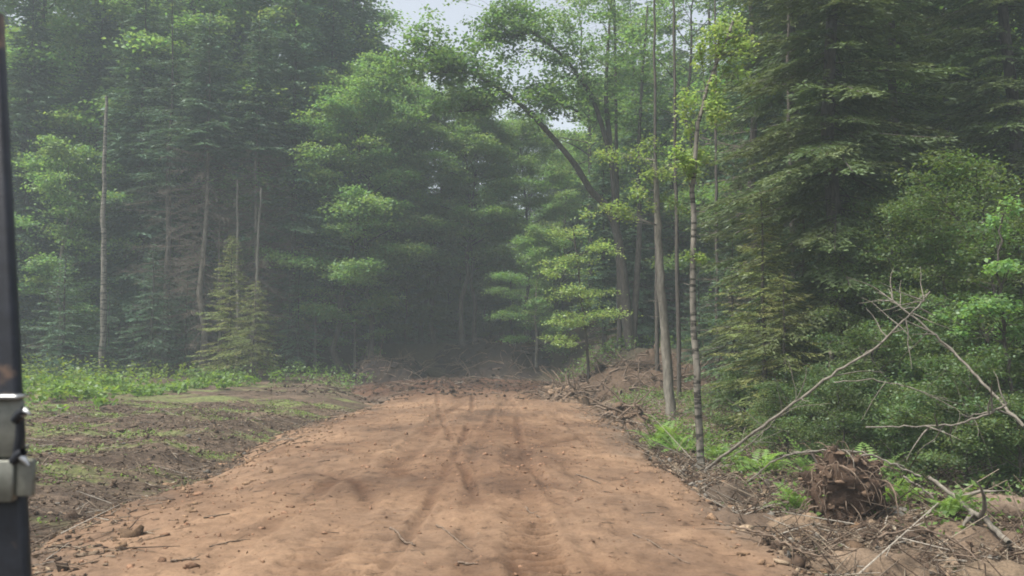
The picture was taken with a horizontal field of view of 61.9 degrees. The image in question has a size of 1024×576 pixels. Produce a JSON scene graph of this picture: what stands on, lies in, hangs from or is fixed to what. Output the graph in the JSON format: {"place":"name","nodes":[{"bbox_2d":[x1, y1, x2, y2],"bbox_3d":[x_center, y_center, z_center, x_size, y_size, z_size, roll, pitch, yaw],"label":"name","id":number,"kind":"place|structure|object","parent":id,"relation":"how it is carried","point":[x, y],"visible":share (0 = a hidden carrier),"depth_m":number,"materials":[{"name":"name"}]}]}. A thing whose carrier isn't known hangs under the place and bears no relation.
{"place":"outdoors","nodes":[
{"label":"outdoors","id":0,"kind":"place"},
{"bbox_2d":[31,378,809,575],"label":"dirt road","id":1,"kind":"structure","parent":0,"point":[288,549],"depth_m":9.59,"materials":[{"name":"soil"}]},
{"bbox_2d":[1,0,946,236],"label":"sky","id":2,"kind":"structure","parent":0,"point":[453,14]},
{"bbox_2d":[22,293,1023,575],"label":"ground","id":3,"kind":"structure","parent":0,"point":[426,351],"depth_m":21.96,"materials":[{"name":"soil"}]},
{"bbox_2d":[0,13,35,575],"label":"gate post","id":4,"kind":"object","parent":3,"relation":"on","point":[17,477],"visible":1,"depth_m":1.59,"materials":[{"name":"metal"}]},
{"bbox_2d":[5,0,88,371],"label":"spruce tree","id":5,"kind":"object","parent":3,"relation":"on","point":[26,109],"visible":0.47,"depth_m":46.34,"materials":[{"name":"green plant"}]},
{"bbox_2d":[22,253,110,379],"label":"young fir","id":6,"kind":"object","parent":3,"relation":"on","point":[62,349],"visible":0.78,"depth_m":39.84,"materials":[{"name":"green plant"}]},
{"bbox_2d":[12,132,151,369],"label":"maple tree","id":7,"kind":"object","parent":3,"relation":"on","point":[76,160],"visible":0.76,"depth_m":44.02,"materials":[{"name":"green plant"}]},
{"bbox_2d":[0,0,166,345],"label":"maple tree","id":8,"kind":"object","parent":3,"relation":"on","point":[64,118],"visible":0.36,"depth_m":48.04,"materials":[{"name":"green plant"}]},
{"bbox_2d":[26,0,157,345],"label":"spruce tree","id":9,"kind":"object","parent":3,"relation":"on","point":[91,70],"visible":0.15,"depth_m":50.24,"materials":[{"name":"green plant"}]},
{"bbox_2d":[28,0,188,341],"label":"forest tree","id":10,"kind":"object","parent":3,"relation":"on","point":[115,25],"visible":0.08,"depth_m":50.84,"materials":[{"name":"green plant"}]},
{"bbox_2d":[12,0,206,270],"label":"forest tree","id":11,"kind":"object","parent":3,"relation":"on","point":[68,41],"visible":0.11,"depth_m":51.24,"materials":[{"name":"green plant"}]},
{"bbox_2d":[97,96,123,373],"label":"aspen trunk","id":12,"kind":"object","parent":3,"relation":"on","point":[103,319],"visible":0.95,"depth_m":42.10,"materials":[{"name":"grey plant"}]},
{"bbox_2d":[84,294,136,376],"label":"young fir","id":13,"kind":"object","parent":3,"relation":"on","point":[112,343],"visible":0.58,"depth_m":42.91,"materials":[{"name":"green plant"}]},
{"bbox_2d":[48,186,196,354],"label":"understory tree","id":14,"kind":"object","parent":3,"relation":"on","point":[83,329],"visible":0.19,"depth_m":46.71,"materials":[{"name":"green plant"}]},
{"bbox_2d":[62,0,216,371],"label":"spruce tree","id":15,"kind":"object","parent":3,"relation":"on","point":[142,79],"visible":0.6,"depth_m":45.90,"materials":[{"name":"green plant"}]},
{"bbox_2d":[21,351,265,413],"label":"ferns","id":16,"kind":"object","parent":3,"relation":"on","point":[82,388],"visible":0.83,"depth_m":30.42,"materials":[{"name":"green plant"}]},
{"bbox_2d":[112,244,185,376],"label":"young fir","id":17,"kind":"object","parent":3,"relation":"on","point":[151,341],"visible":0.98,"depth_m":41.94,"materials":[{"name":"green plant"}]},
{"bbox_2d":[110,0,215,373],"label":"spruce tree","id":18,"kind":"object","parent":3,"relation":"on","point":[168,154],"visible":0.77,"depth_m":44.22,"materials":[{"name":"green plant"}]},
{"bbox_2d":[65,0,280,339],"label":"maple tree","id":19,"kind":"object","parent":3,"relation":"on","point":[120,9],"visible":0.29,"depth_m":47.62,"materials":[{"name":"green plant"}]},
{"bbox_2d":[156,267,212,373],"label":"young fir","id":20,"kind":"object","parent":3,"relation":"on","point":[186,338],"visible":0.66,"depth_m":43.85,"materials":[{"name":"green plant"}]},
{"bbox_2d":[119,14,263,374],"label":"dead spruce","id":21,"kind":"object","parent":3,"relation":"on","point":[217,125],"visible":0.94,"depth_m":43.71,"materials":[{"name":"plant"}]},
{"bbox_2d":[124,0,259,339],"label":"forest tree","id":22,"kind":"object","parent":3,"relation":"on","point":[236,56],"visible":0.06,"depth_m":51.56,"materials":[{"name":"green plant"}]},
{"bbox_2d":[161,2,285,339],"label":"spruce tree","id":23,"kind":"object","parent":3,"relation":"on","point":[213,240],"visible":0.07,"depth_m":51.30,"materials":[{"name":"green plant"}]},
{"bbox_2d":[180,236,272,378],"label":"young fir","id":24,"kind":"object","parent":3,"relation":"on","point":[230,358],"visible":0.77,"depth_m":40.76,"materials":[{"name":"green plant"}]},
{"bbox_2d":[189,2,298,338],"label":"forest tree","id":25,"kind":"object","parent":3,"relation":"on","point":[213,166],"visible":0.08,"depth_m":51.94,"materials":[{"name":"green plant"}]},
{"bbox_2d":[218,280,285,380],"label":"young fir","id":26,"kind":"object","parent":3,"relation":"on","point":[240,350],"visible":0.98,"depth_m":38.78,"materials":[{"name":"green plant"}]},
{"bbox_2d":[206,16,317,371],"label":"dead spruce","id":27,"kind":"object","parent":3,"relation":"on","point":[259,72],"visible":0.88,"depth_m":44.27,"materials":[{"name":"plant"}]},
{"bbox_2d":[154,0,381,339],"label":"maple tree","id":28,"kind":"object","parent":3,"relation":"on","point":[222,7],"visible":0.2,"depth_m":48.24,"materials":[{"name":"green plant"}]},
{"bbox_2d":[225,0,355,367],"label":"spruce tree","id":29,"kind":"object","parent":3,"relation":"on","point":[304,77],"visible":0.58,"depth_m":46.18,"materials":[{"name":"green plant"}]},
{"bbox_2d":[226,0,411,335],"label":"maple tree","id":30,"kind":"object","parent":3,"relation":"on","point":[387,14],"visible":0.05,"depth_m":54.04,"materials":[{"name":"green plant"}]},
{"bbox_2d":[263,0,391,371],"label":"spruce tree","id":31,"kind":"object","parent":3,"relation":"on","point":[328,47],"visible":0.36,"depth_m":48.13,"materials":[{"name":"green plant"}]},
{"bbox_2d":[243,76,438,373],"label":"maple tree","id":32,"kind":"object","parent":3,"relation":"on","point":[333,106],"visible":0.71,"depth_m":44.87,"materials":[{"name":"green plant"}]},
{"bbox_2d":[291,0,409,340],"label":"forest tree","id":33,"kind":"object","parent":3,"relation":"on","point":[366,15],"visible":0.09,"depth_m":52.08,"materials":[{"name":"green plant"}]},
{"bbox_2d":[304,224,405,370],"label":"young maple","id":34,"kind":"object","parent":3,"relation":"on","point":[366,320],"visible":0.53,"depth_m":46.56,"materials":[{"name":"green plant"}]},
{"bbox_2d":[290,47,449,359],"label":"maple tree","id":35,"kind":"object","parent":3,"relation":"on","point":[363,79],"visible":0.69,"depth_m":45.47,"materials":[{"name":"green plant"}]},
{"bbox_2d":[302,67,458,343],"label":"maple tree","id":36,"kind":"object","parent":3,"relation":"on","point":[407,136],"visible":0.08,"depth_m":49.93,"materials":[{"name":"green plant"}]},
{"bbox_2d":[348,337,440,384],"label":"soil bank","id":37,"kind":"structure","parent":3,"relation":"on","point":[396,369],"depth_m":43.26,"materials":[{"name":"brown soil"}]},
{"bbox_2d":[356,230,458,343],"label":"young maple","id":38,"kind":"object","parent":3,"relation":"on","point":[402,329],"visible":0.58,"depth_m":49.82,"materials":[{"name":"green plant"}]},
{"bbox_2d":[385,85,504,343],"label":"maple tree","id":39,"kind":"object","parent":3,"relation":"on","point":[437,211],"visible":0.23,"depth_m":49.59,"materials":[{"name":"green plant"}]},
{"bbox_2d":[416,224,503,341],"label":"understory tree","id":40,"kind":"object","parent":3,"relation":"on","point":[444,307],"visible":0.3,"depth_m":62.17,"materials":[{"name":"green plant"}]},
{"bbox_2d":[392,77,532,344],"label":"maple tree","id":41,"kind":"object","parent":3,"relation":"on","point":[494,212],"visible":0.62,"depth_m":48.17,"materials":[{"name":"green plant"}]},
{"bbox_2d":[411,110,533,341],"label":"maple tree","id":42,"kind":"object","parent":3,"relation":"on","point":[489,265],"visible":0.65,"depth_m":48.75,"materials":[{"name":"green plant"}]},
{"bbox_2d":[449,258,523,341],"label":"understory tree","id":43,"kind":"object","parent":3,"relation":"on","point":[487,299],"visible":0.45,"depth_m":62.04,"materials":[{"name":"green plant"}]},
{"bbox_2d":[430,331,553,379],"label":"soil bank","id":44,"kind":"structure","parent":3,"relation":"on","point":[487,359],"depth_m":46.58,"materials":[{"name":"brown soil"}]},
{"bbox_2d":[22,306,1023,536],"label":"undergrowth","id":45,"kind":"object","parent":3,"relation":"on","point":[708,434],"visible":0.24,"depth_m":22.42,"materials":[{"name":"green plant"}]},
{"bbox_2d":[25,342,1023,575],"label":"soil clods","id":46,"kind":"object","parent":3,"relation":"on","point":[799,561],"visible":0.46,"depth_m":12.11,"materials":[{"name":"soil"}]},
{"bbox_2d":[25,350,1023,575],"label":"broken twigs","id":47,"kind":"object","parent":3,"relation":"on","point":[825,543],"visible":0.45,"depth_m":11.66,"materials":[{"name":"wood"}]},
{"bbox_2d":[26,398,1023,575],"bbox_3d":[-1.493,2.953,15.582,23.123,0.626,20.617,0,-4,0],"label":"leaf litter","id":48,"kind":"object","parent":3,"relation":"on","point":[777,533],"visible":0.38,"depth_m":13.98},
{"bbox_2d":[365,0,688,349],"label":"leaning maple","id":49,"kind":"object","parent":3,"relation":"on","point":[446,62],"visible":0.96,"depth_m":37.64,"materials":[{"name":"green plant"}]},
{"bbox_2d":[474,117,580,342],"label":"maple tree","id":50,"kind":"object","parent":3,"relation":"on","point":[533,202],"visible":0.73,"depth_m":49.84,"materials":[{"name":"green plant"}]},
{"bbox_2d":[481,224,577,367],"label":"young maple","id":51,"kind":"object","parent":3,"relation":"on","point":[527,245],"visible":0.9,"depth_m":45.74,"materials":[{"name":"green plant"}]},
{"bbox_2d":[511,149,608,336],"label":"maple tree","id":52,"kind":"object","parent":3,"relation":"on","point":[564,197],"visible":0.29,"depth_m":56.59,"materials":[{"name":"green plant"}]},
{"bbox_2d":[512,360,612,405],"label":"brush pile","id":53,"kind":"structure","parent":3,"relation":"on","point":[563,394],"depth_m":27.64,"materials":[{"name":"wood"}]},
{"bbox_2d":[506,0,663,315],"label":"airy tree","id":54,"kind":"object","parent":3,"relation":"on","point":[589,153],"visible":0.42,"depth_m":50.41,"materials":[{"name":"green plant"}]},
{"bbox_2d":[530,224,642,378],"bbox_3d":[2.452,0.862,30.806,3.554,6.543,3.240,1,-4,-19],"label":"layered maple","id":55,"kind":"object","parent":3,"relation":"on","point":[601,314],"visible":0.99,"depth_m":30.86,"materials":[{"name":"green plant"}]},
{"bbox_2d":[569,126,641,351],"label":"forest tree","id":56,"kind":"object","parent":3,"relation":"on","point":[608,281],"visible":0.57,"depth_m":42.46,"materials":[{"name":"green plant"}]},
{"bbox_2d":[546,62,705,291],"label":"forest tree","id":57,"kind":"object","parent":3,"relation":"on","point":[578,144],"visible":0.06,"depth_m":55.67,"materials":[{"name":"green plant"}]},
{"bbox_2d":[529,337,726,399],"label":"soil bank","id":58,"kind":"structure","parent":3,"relation":"on","point":[649,376],"depth_m":29.73,"materials":[{"name":"brown soil"}]},
{"bbox_2d":[671,269,733,378],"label":"young fir","id":59,"kind":"object","parent":58,"relation":"on","point":[699,319],"visible":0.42,"depth_m":32.91,"materials":[{"name":"green plant"}]},
{"bbox_2d":[568,362,687,428],"bbox_3d":[2.956,2.985,21.851,2.990,2.208,3.211,0,-4,0],"label":"brush pile","id":60,"kind":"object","parent":3,"relation":"on","point":[638,411],"depth_m":21.40,"materials":[{"name":"wood"}]},
{"bbox_2d":[565,3,706,337],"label":"airy tree","id":61,"kind":"object","parent":3,"relation":"on","point":[624,104],"visible":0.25,"depth_m":46.91,"materials":[{"name":"green plant"}]},
{"bbox_2d":[570,129,705,423],"bbox_3d":[3.302,-0.274,21.563,3.723,7.696,2.047,0,-4,0],"label":"slim maple","id":62,"kind":"object","parent":3,"relation":"on","point":[668,391],"visible":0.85,"depth_m":21.50,"materials":[{"name":"green plant"}]},
{"bbox_2d":[588,96,689,348],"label":"forest tree","id":63,"kind":"object","parent":3,"relation":"on","point":[647,328],"visible":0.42,"depth_m":42.99,"materials":[{"name":"green plant"}]},
{"bbox_2d":[582,86,703,311],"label":"forest tree","id":64,"kind":"object","parent":3,"relation":"on","point":[678,182],"visible":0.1,"depth_m":49.36,"materials":[{"name":"green plant"}]},
{"bbox_2d":[647,0,673,370],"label":"grey trunk","id":65,"kind":"object","parent":3,"relation":"on","point":[656,297],"visible":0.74,"depth_m":30.31,"materials":[{"name":"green plant"}]},
{"bbox_2d":[636,0,708,337],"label":"spruce tree","id":66,"kind":"object","parent":3,"relation":"on","point":[670,31],"visible":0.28,"depth_m":47.66,"materials":[{"name":"green plant"}]},
{"bbox_2d":[605,0,742,343],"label":"airy tree","id":67,"kind":"object","parent":3,"relation":"on","point":[689,84],"visible":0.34,"depth_m":40.05,"materials":[{"name":"green plant"}]},
{"bbox_2d":[665,0,688,402],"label":"grey trunk","id":68,"kind":"object","parent":3,"relation":"on","point":[678,317],"visible":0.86,"depth_m":27.07,"materials":[{"name":"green plant"}]},
{"bbox_2d":[663,0,740,347],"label":"spruce tree","id":69,"kind":"object","parent":3,"relation":"on","point":[711,9],"visible":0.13,"depth_m":44.62,"materials":[{"name":"green plant"}]},
{"bbox_2d":[645,139,768,353],"bbox_3d":[9.941,-1.684,36.440,8.445,9.315,7.300,-3,-4,36],"label":"understory tree","id":70,"kind":"object","parent":3,"relation":"on","point":[720,172],"visible":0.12,"depth_m":35.96,"materials":[{"name":"green plant"}]},
{"bbox_2d":[665,6,765,471],"bbox_3d":[3.402,-0.862,14.375,1.719,8.124,1.174,0,-4,0],"label":"slim birch","id":71,"kind":"object","parent":3,"relation":"on","point":[690,171],"visible":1,"depth_m":14.34,"materials":[{"name":"green plant"}]},
{"bbox_2d":[685,225,758,397],"bbox_3d":[6.718,0.820,25.969,2.986,5.747,2.893,-1,-4,8],"label":"young fir","id":72,"kind":"object","parent":3,"relation":"on","point":[720,301],"visible":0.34,"depth_m":26.04,"materials":[{"name":"green plant"}]},
{"bbox_2d":[705,507,777,534],"bbox_3d":[2.667,2.682,9.551,1.500,0.397,1.200,0,-4,0],"label":"rock","id":73,"kind":"object","parent":3,"relation":"on","point":[726,514],"visible":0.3,"depth_m":9.44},
{"bbox_2d":[704,361,779,437],"bbox_3d":[5.243,2.524,18.831,2.090,1.818,2.154,-1,-4,19],"label":"leafy shrub","id":74,"kind":"object","parent":3,"relation":"on","point":[730,376],"visible":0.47,"depth_m":18.79,"materials":[{"name":"green plant"}]},
{"bbox_2d":[688,0,816,370],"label":"spruce tree","id":75,"kind":"object","parent":3,"relation":"on","point":[752,131],"visible":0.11,"depth_m":30.60,"materials":[{"name":"green plant"}]},
{"bbox_2d":[644,0,882,312],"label":"maple tree","id":76,"kind":"object","parent":3,"relation":"on","point":[711,257],"visible":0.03,"depth_m":36.28,"materials":[{"name":"green plant"}]},
{"bbox_2d":[687,191,840,440],"bbox_3d":[5.517,0.697,18.397,3.195,5.692,3.468,-3,-5,44],"label":"young fir","id":77,"kind":"object","parent":3,"relation":"on","point":[762,284],"visible":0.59,"depth_m":18.42,"materials":[{"name":"green plant"}]},
{"bbox_2d":[738,374,830,466],"bbox_3d":[4.733,2.358,14.816,1.818,1.712,1.773,0,-4,3],"label":"leafy shrub","id":78,"kind":"object","parent":3,"relation":"on","point":[772,390],"visible":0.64,"depth_m":14.84,"materials":[{"name":"green plant"}]},
{"bbox_2d":[728,275,840,446],"bbox_3d":[5.617,1.597,17.531,2.372,3.863,2.333,-1,-4,20],"label":"young fir","id":79,"kind":"object","parent":3,"relation":"on","point":[784,359],"visible":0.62,"depth_m":17.44,"materials":[{"name":"green plant"}]},
{"bbox_2d":[699,0,892,355],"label":"forest tree","id":80,"kind":"object","parent":3,"relation":"on","point":[739,161],"visible":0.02,"depth_m":32.00,"materials":[{"name":"green plant"}]},
{"bbox_2d":[680,0,915,412],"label":"spruce tree","id":81,"kind":"object","parent":3,"relation":"on","point":[761,16],"visible":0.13,"depth_m":25.42,"materials":[{"name":"green plant"}]},
{"bbox_2d":[758,363,855,444],"bbox_3d":[5.858,2.398,16.996,2.154,1.818,2.090,3,-5,-40],"label":"leafy shrub","id":82,"kind":"object","parent":3,"relation":"on","point":[789,374],"visible":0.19,"depth_m":16.80,"materials":[{"name":"green plant"}]},
{"bbox_2d":[704,266,947,470],"bbox_3d":[4.207,1.236,11.986,3.485,3.035,0.930,-2,-4,33],"label":"fallen branch","id":83,"kind":"object","parent":3,"relation":"on","point":[737,445],"visible":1,"depth_m":11.73,"materials":[{"name":"grey wood"}]},
{"bbox_2d":[682,0,994,443],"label":"spruce tree","id":84,"kind":"object","parent":3,"relation":"on","point":[832,147],"visible":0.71,"depth_m":19.02,"materials":[{"name":"green plant"}]},
{"bbox_2d":[775,362,917,472],"bbox_3d":[5.362,2.158,13.489,1.999,1.930,2.050,2,-4,-31],"label":"leafy shrub","id":85,"kind":"object","parent":3,"relation":"on","point":[841,391],"visible":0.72,"depth_m":13.38,"materials":[{"name":"green plant"}]},
{"bbox_2d":[788,440,909,526],"bbox_3d":[3.744,2.271,9.509,1.231,1.211,0.942,-1,-4,20],"label":"root ball","id":86,"kind":"object","parent":3,"relation":"on","point":[836,476],"visible":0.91,"depth_m":9.28,"materials":[{"name":"brown wood"}]},
{"bbox_2d":[706,0,1023,292],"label":"maple tree","id":87,"kind":"object","parent":3,"relation":"on","point":[742,189],"visible":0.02,"depth_m":29.09,"materials":[{"name":"green plant"}]},
{"bbox_2d":[793,318,943,458],"bbox_3d":[6.643,1.841,15.302,2.741,2.647,2.810,-2,-4,31],"label":"leafy shrub","id":88,"kind":"object","parent":3,"relation":"on","point":[862,334],"visible":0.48,"depth_m":15.31,"materials":[{"name":"green plant"}]},
{"bbox_2d":[808,548,946,575],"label":"clod heap","id":89,"kind":"object","parent":3,"relation":"on","point":[885,562],"visible":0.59,"depth_m":7.57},
{"bbox_2d":[780,182,1003,410],"bbox_3d":[7.611,0.613,17.562,4.597,5.589,4.417,-2,-4,34],"label":"young maple","id":90,"kind":"object","parent":3,"relation":"on","point":[877,243],"visible":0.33,"depth_m":17.37,"materials":[{"name":"green plant"}]},
{"bbox_2d":[794,0,1004,410],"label":"spruce tree","id":91,"kind":"object","parent":3,"relation":"on","point":[911,109],"visible":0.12,"depth_m":23.17,"materials":[{"name":"green plant"}]},
{"bbox_2d":[843,380,976,477],"bbox_3d":[5.894,2.208,12.762,1.938,1.636,1.881,-1,-4,15],"label":"leafy shrub","id":92,"kind":"object","parent":3,"relation":"on","point":[906,403],"visible":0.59,"depth_m":12.71,"materials":[{"name":"green plant"}]},
{"bbox_2d":[852,353,984,456],"bbox_3d":[7.144,2.110,14.864,2.482,2.159,2.558,1,-4,-12],"label":"leafy shrub","id":93,"kind":"object","parent":3,"relation":"on","point":[909,379],"visible":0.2,"depth_m":14.72,"materials":[{"name":"green plant"}]},
{"bbox_2d":[830,189,1023,440],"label":"young maple","id":94,"kind":"object","parent":3,"relation":"on","point":[940,238],"visible":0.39,"depth_m":16.09,"materials":[{"name":"green plant"}]},
{"bbox_2d":[837,0,1023,248],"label":"maple tree","id":95,"kind":"object","parent":3,"relation":"on","point":[906,148],"visible":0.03,"depth_m":28.21,"materials":[{"name":"green plant"}]},
{"bbox_2d":[847,268,1023,427],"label":"fallen branch","id":96,"kind":"object","parent":3,"relation":"on","point":[964,363],"visible":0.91,"depth_m":11.61,"materials":[{"name":"grey wood"}]},
{"bbox_2d":[863,0,1009,346],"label":"spruce tree","id":97,"kind":"object","parent":3,"relation":"on","point":[946,127],"visible":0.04,"depth_m":27.11,"materials":[{"name":"green plant"}]},
{"bbox_2d":[859,142,1023,461],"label":"young maple","id":98,"kind":"object","parent":3,"relation":"on","point":[957,174],"visible":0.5,"depth_m":14.72,"materials":[{"name":"green plant"}]},
{"bbox_2d":[863,343,1023,489],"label":"leafy shrub","id":99,"kind":"object","parent":3,"relation":"on","point":[948,385],"visible":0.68,"depth_m":11.95,"materials":[{"name":"green plant"}]},
{"bbox_2d":[867,290,1023,469],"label":"leafy shrub","id":100,"kind":"object","parent":3,"relation":"on","point":[1018,360],"visible":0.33,"depth_m":13.64,"materials":[{"name":"green plant"}]},
{"bbox_2d":[891,0,1023,397],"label":"spruce tree","id":101,"kind":"object","parent":3,"relation":"on","point":[1009,55],"visible":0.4,"depth_m":21.18,"materials":[{"name":"green plant"}]},
{"bbox_2d":[928,476,1011,544],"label":"fallen branch","id":102,"kind":"object","parent":3,"relation":"on","point":[988,522],"visible":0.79,"depth_m":8.60,"materials":[{"name":"grey wood"}]},
{"bbox_2d":[925,192,1023,466],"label":"bright maple","id":103,"kind":"object","parent":3,"relation":"on","point":[992,303],"visible":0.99,"depth_m":12.48,"materials":[{"name":"green plant"}]},
{"bbox_2d":[932,521,1023,551],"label":"clod heap","id":104,"kind":"object","parent":3,"relation":"on","point":[986,533],"visible":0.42,"depth_m":8.37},
{"bbox_2d":[934,389,1023,495],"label":"leafy shrub","id":105,"kind":"object","parent":3,"relation":"on","point":[1015,439],"visible":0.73,"depth_m":11.14,"materials":[{"name":"green plant"}]},
{"bbox_2d":[940,558,1023,575],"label":"clod heap","id":106,"kind":"object","parent":3,"relation":"on","point":[1007,568],"visible":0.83,"depth_m":7.22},
{"bbox_2d":[964,492,1023,522],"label":"fallen log","id":107,"kind":"object","parent":3,"relation":"on","point":[1008,507],"visible":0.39,"depth_m":9.46,"materials":[{"name":"brown wood"}]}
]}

